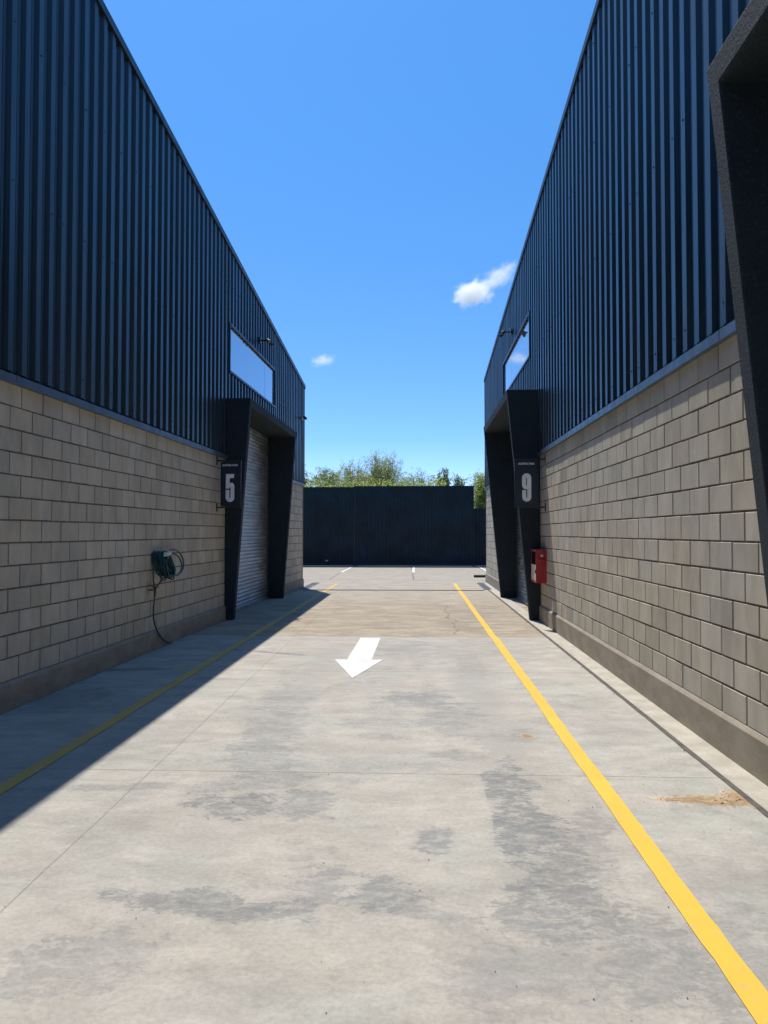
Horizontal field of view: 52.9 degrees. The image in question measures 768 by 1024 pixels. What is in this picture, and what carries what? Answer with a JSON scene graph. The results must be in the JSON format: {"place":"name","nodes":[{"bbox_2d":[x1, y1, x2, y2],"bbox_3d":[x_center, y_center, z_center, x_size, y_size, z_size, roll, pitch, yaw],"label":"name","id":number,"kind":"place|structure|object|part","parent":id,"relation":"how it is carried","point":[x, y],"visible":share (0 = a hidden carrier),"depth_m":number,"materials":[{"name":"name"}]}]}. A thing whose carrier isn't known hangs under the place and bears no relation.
{"place":"outdoors","nodes":[
{"label":"outdoors","id":0,"kind":"place"},
{"bbox_2d":[103,0,595,507],"label":"sky","id":1,"kind":"structure","parent":0,"point":[374,170],"materials":[{"name":"blue"}]},
{"bbox_2d":[0,566,767,1023],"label":"pavement","id":2,"kind":"structure","parent":0,"point":[288,880],"depth_m":3.89,"materials":[{"name":"concrete"}]},
{"bbox_2d":[0,0,305,714],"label":"warehouse","id":3,"kind":"structure","parent":2,"relation":"on","point":[147,378],"depth_m":8.91,"materials":[{"name":"black paint"}]},
{"bbox_2d":[147,586,156,595],"bbox_3d":[-2.976,1.018,9.986,0.154,0.147,0.100,0,-2,4],"label":"water tap","id":4,"kind":"object","parent":3,"relation":"attached to","point":[148,589],"visible":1,"depth_m":9.98,"materials":[{"name":"gold metal"}]},
{"bbox_2d":[153,551,171,556],"bbox_3d":[-2.917,0.589,10.174,0.240,0.166,0.120,0,-2,4],"label":"hose hanger","id":5,"kind":"object","parent":3,"relation":"attached to","point":[167,553],"visible":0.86,"depth_m":10.15,"materials":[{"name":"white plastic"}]},
{"bbox_2d":[151,549,183,643],"bbox_3d":[-2.901,1.154,10.397,0.296,1.313,0.999,0,-2,4],"label":"garden hose","id":6,"kind":"object","parent":5,"relation":"hanging from","point":[164,566],"visible":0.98,"depth_m":10.12,"materials":[{"name":"rubber"}]},
{"bbox_2d":[216,457,241,511],"bbox_3d":[-2.635,-0.475,13.142,0.430,0.936,0.060,0,-2,4],"label":"number sign","id":7,"kind":"object","parent":3,"relation":"attached to","point":[230,492],"visible":1,"depth_m":13.13,"materials":[{"name":"black metal"}]},
{"bbox_2d":[229,322,275,407],"bbox_3d":[-2.668,-2.907,15.880,0.080,0.910,4.030,0,-2,4],"label":"window","id":8,"kind":"structure","parent":3,"relation":"in","point":[257,374],"depth_m":15.57,"materials":[{"name":"blue glass"}]},
{"bbox_2d":[236,428,269,610],"bbox_3d":[-2.856,0.078,15.992,0.086,3.774,4.346,0,-2,4],"label":"roller door","id":9,"kind":"structure","parent":3,"relation":"in","point":[254,565],"depth_m":16.91,"materials":[{"name":"metal"}]},
{"bbox_2d":[259,336,273,345],"bbox_3d":[-2.484,-3.608,16.243,0.276,0.180,0.332,0,-2,4],"label":"spotlight","id":10,"kind":"object","parent":3,"relation":"attached to","point":[268,341],"visible":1,"depth_m":16.22,"materials":[{"name":"black metal"}]},
{"bbox_2d":[0,584,337,793],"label":"yellow line","id":11,"kind":"object","parent":2,"relation":"on","point":[14,780],"visible":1,"depth_m":6.38,"materials":[{"name":"paint"}]},
{"bbox_2d":[300,582,319,588],"bbox_3d":[-2.137,2.130,22.318,0.220,0.011,2.700,0,-2,3],"label":"drain grate","id":12,"kind":"object","parent":2,"relation":"on","point":[310,585],"visible":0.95,"depth_m":22.35,"materials":[{"name":"metal"}]},
{"bbox_2d":[303,487,353,565],"bbox_3d":[-7.885,0.676,36.021,13.039,3.650,0.180,0,-2,3],"label":"metal fence","id":13,"kind":"object","parent":2,"relation":"on","point":[328,526],"visible":0.16,"depth_m":35.73,"materials":[{"name":"metal"}]},
{"bbox_2d":[335,638,381,677],"bbox_3d":[-0.287,1.796,9.721,0.592,0.001,3.134,0,-2,3],"label":"painted arrow","id":14,"kind":"object","parent":2,"relation":"on","point":[359,660],"visible":1,"depth_m":9.43,"materials":[{"name":"white paint"}]},
{"bbox_2d":[25,602,752,1012],"bbox_3d":[-0.108,1.853,11.974,5.513,0.008,19.509,0,-2,3],"label":"debris","id":15,"kind":"object","parent":2,"relation":"on","point":[419,890],"visible":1,"depth_m":4.43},
{"bbox_2d":[303,589,483,590],"bbox_3d":[0.239,2.084,20.607,4.840,0.011,0.150,0,-2,3],"label":"channel drain","id":16,"kind":"object","parent":2,"relation":"on","point":[407,590],"visible":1,"depth_m":20.49,"materials":[{"name":"metal"}]},
{"bbox_2d":[354,486,474,565],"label":"metal gate","id":17,"kind":"structure","parent":2,"relation":"on","point":[413,525],"depth_m":35.53,"materials":[{"name":"metal"}]},
{"bbox_2d":[474,508,485,565],"bbox_3d":[10.836,1.154,35.382,13.500,2.660,0.165,0,-2,3],"label":"metal fence","id":18,"kind":"object","parent":2,"relation":"on","point":[479,536],"visible":0.04,"depth_m":35.61,"materials":[{"name":"metal"}]},
{"bbox_2d":[477,583,490,589],"bbox_3d":[2.867,2.126,22.171,0.210,0.011,2.750,0,-2,3],"label":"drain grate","id":19,"kind":"object","parent":2,"relation":"on","point":[484,586],"visible":1,"depth_m":21.93,"materials":[{"name":"metal"}]},
{"bbox_2d":[454,584,767,1023],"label":"yellow line","id":20,"kind":"object","parent":2,"relation":"on","point":[748,986],"visible":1,"depth_m":3.47,"materials":[{"name":"paint"}]},
{"bbox_2d":[484,0,767,785],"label":"warehouse","id":21,"kind":"structure","parent":2,"relation":"on","point":[626,384],"depth_m":6.95,"materials":[{"name":"black paint"}]},
{"bbox_2d":[499,328,511,336],"bbox_3d":[2.723,-4.021,17.259,0.276,0.180,0.332,0,-2,3],"label":"spotlight","id":22,"kind":"object","parent":21,"relation":"attached to","point":[503,332],"visible":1,"depth_m":17.24,"materials":[{"name":"black metal"}]},
{"bbox_2d":[502,310,529,394],"bbox_3d":[2.868,-3.292,16.828,0.080,0.890,4.590,0,-2,3],"label":"window","id":23,"kind":"structure","parent":21,"relation":"in","point":[518,357],"depth_m":16.38,"materials":[{"name":"blue glass"}]},
{"bbox_2d":[515,508,527,604],"bbox_3d":[3.034,0.005,15.936,0.085,3.916,4.596,0,-2,3],"label":"roller door","id":24,"kind":"structure","parent":21,"relation":"in","point":[520,586],"depth_m":17.89,"materials":[{"name":"metal"}]},
{"bbox_2d":[514,455,545,510],"bbox_3d":[2.446,-0.484,12.972,0.525,0.946,0.060,0,-2,3],"label":"number sign","id":25,"kind":"object","parent":21,"relation":"attached to","point":[526,481],"visible":1,"depth_m":12.96,"materials":[{"name":"black metal"}]},
{"bbox_2d":[531,549,546,582],"bbox_3d":[2.623,0.913,13.119,0.189,0.555,0.615,0,-2,3],"label":"fire cabinet","id":26,"kind":"object","parent":21,"relation":"attached to","point":[538,565],"visible":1,"depth_m":12.86,"materials":[{"name":"red metal"}]},
{"bbox_3d":[2.542,0.913,13.145,0.025,0.555,0.570,0,-2,3],"label":"door","id":27,"kind":"part","parent":26,"relation":"part of","materials":[{"name":"red metal"}]},
{"bbox_2d":[484,583,767,810],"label":"kerb","id":28,"kind":"structure","parent":2,"relation":"on","point":[747,783],"depth_m":6.16,"materials":[{"name":"concrete"}]},
{"bbox_2d":[488,590,767,816],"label":"kerb joint","id":29,"kind":"object","parent":2,"relation":"on","point":[728,782],"visible":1,"depth_m":5.89,"materials":[{"name":"grey concrete"}]},
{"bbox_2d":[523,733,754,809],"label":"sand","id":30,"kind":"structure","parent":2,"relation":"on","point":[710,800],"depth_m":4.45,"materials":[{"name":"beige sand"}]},
{"label":"ground","id":31,"kind":"structure","parent":0,"visible":0},
{"bbox_2d":[303,464,313,486],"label":"tree","id":32,"kind":"object","parent":31,"relation":"on","point":[307,481],"visible":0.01,"depth_m":47.38,"materials":[{"name":"green plant"}]},
{"bbox_2d":[306,466,342,486],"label":"tree","id":33,"kind":"object","parent":31,"relation":"on","point":[324,476],"visible":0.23,"depth_m":48.09,"materials":[{"name":"green plant"}]},
{"bbox_2d":[330,456,373,486],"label":"tree","id":34,"kind":"object","parent":31,"relation":"on","point":[350,473],"visible":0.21,"depth_m":48.97,"materials":[{"name":"green plant"}]},
{"bbox_2d":[305,470,446,486],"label":"undergrowth","id":35,"kind":"object","parent":31,"relation":"on","point":[383,482],"visible":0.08,"depth_m":44.83,"materials":[{"name":"green plant"}]},
{"bbox_2d":[354,449,412,485],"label":"tree","id":36,"kind":"object","parent":31,"relation":"on","point":[389,473],"visible":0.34,"depth_m":47.73,"materials":[{"name":"green plant"}]},
{"bbox_2d":[402,468,432,485],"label":"tree","id":37,"kind":"object","parent":31,"relation":"on","point":[418,479],"visible":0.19,"depth_m":48.33,"materials":[{"name":"green plant"}]},
{"bbox_2d":[428,467,453,485],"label":"tree","id":38,"kind":"object","parent":31,"relation":"on","point":[446,478],"visible":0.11,"depth_m":47.30,"materials":[{"name":"green plant"}]},
{"bbox_2d":[452,472,472,485],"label":"tree","id":39,"kind":"object","parent":31,"relation":"on","point":[457,480],"visible":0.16,"depth_m":47.59,"materials":[{"name":"green plant"}]},
{"bbox_2d":[460,470,485,507],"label":"tree","id":40,"kind":"object","parent":31,"relation":"on","point":[479,496],"visible":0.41,"depth_m":43.38,"materials":[{"name":"green plant"}]}
]}

